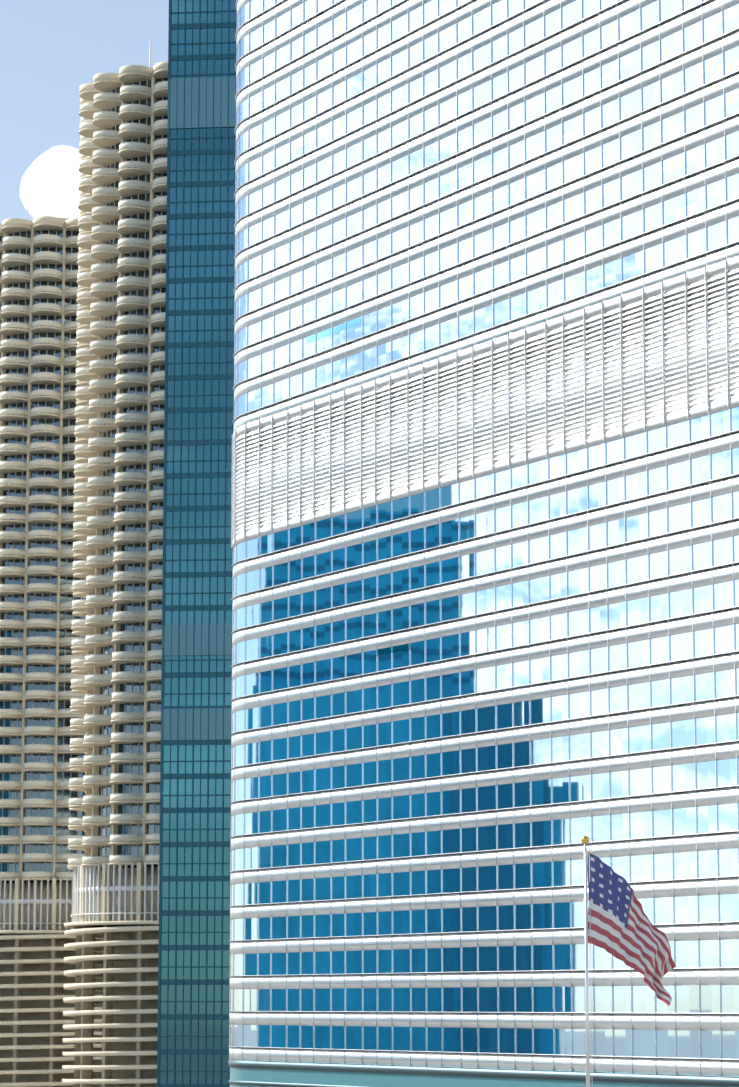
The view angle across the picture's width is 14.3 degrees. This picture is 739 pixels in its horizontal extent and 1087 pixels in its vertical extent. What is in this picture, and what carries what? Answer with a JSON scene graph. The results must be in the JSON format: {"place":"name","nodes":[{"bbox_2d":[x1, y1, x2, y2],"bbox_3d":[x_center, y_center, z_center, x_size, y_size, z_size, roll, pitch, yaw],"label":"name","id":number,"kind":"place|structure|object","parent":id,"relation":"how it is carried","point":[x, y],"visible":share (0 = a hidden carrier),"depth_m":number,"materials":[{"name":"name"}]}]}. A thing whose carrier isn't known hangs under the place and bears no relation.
{"place":"outdoors","nodes":[
{"label":"outdoors","id":0,"kind":"place"},
{"bbox_2d":[0,191,102,1086],"bbox_3d":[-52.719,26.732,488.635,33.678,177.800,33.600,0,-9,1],"label":"skyscraper","id":1,"kind":"structure","parent":0,"point":[39,266],"depth_m":476.41,"materials":[{"name":"concrete"}]},
{"bbox_2d":[0,0,168,223],"label":"sky","id":2,"kind":"structure","parent":0,"point":[49,49],"materials":[{"name":"blue"}]},
{"bbox_2d":[62,40,167,1086],"bbox_3d":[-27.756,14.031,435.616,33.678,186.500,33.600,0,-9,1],"label":"skyscraper","id":3,"kind":"structure","parent":0,"point":[119,397],"depth_m":426.65,"materials":[{"name":"concrete"}]},
{"bbox_2d":[157,0,236,1086],"bbox_3d":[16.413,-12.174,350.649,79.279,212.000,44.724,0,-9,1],"label":"dark slab tower","id":4,"kind":"structure","parent":0,"point":[194,900],"depth_m":332.97,"materials":[{"name":"teal glass"}]},
{"bbox_2d":[581,836,591,1086],"bbox_3d":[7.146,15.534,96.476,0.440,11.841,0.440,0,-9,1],"label":"flagpole","id":5,"kind":"object","parent":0,"point":[584,840],"visible":0.96,"depth_m":96.69,"materials":[{"name":"white metal"}]},
{"bbox_2d":[587,853,675,1006],"bbox_3d":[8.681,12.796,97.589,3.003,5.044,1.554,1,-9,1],"label":"flag","id":6,"kind":"object","parent":5,"relation":"attached to","point":[626,931],"visible":0.96,"depth_m":97.36,"materials":[{"name":"multicoloured fabric"}]},
{"label":"ground","id":7,"kind":"structure","parent":0,"visible":0},
{"bbox_2d":[228,0,738,1086],"bbox_3d":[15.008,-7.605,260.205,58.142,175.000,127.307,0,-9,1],"label":"glass tower","id":8,"kind":"structure","parent":7,"relation":"on","point":[486,458],"depth_m":249.85,"materials":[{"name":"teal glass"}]},
{"bbox_2d":[307,316,411,655],"bbox_3d":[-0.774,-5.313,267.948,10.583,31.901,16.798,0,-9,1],"label":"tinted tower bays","id":9,"kind":"object","parent":8,"relation":"attached to","point":[320,335],"visible":0.23,"depth_m":271.75,"materials":[{"name":"blue glass"}]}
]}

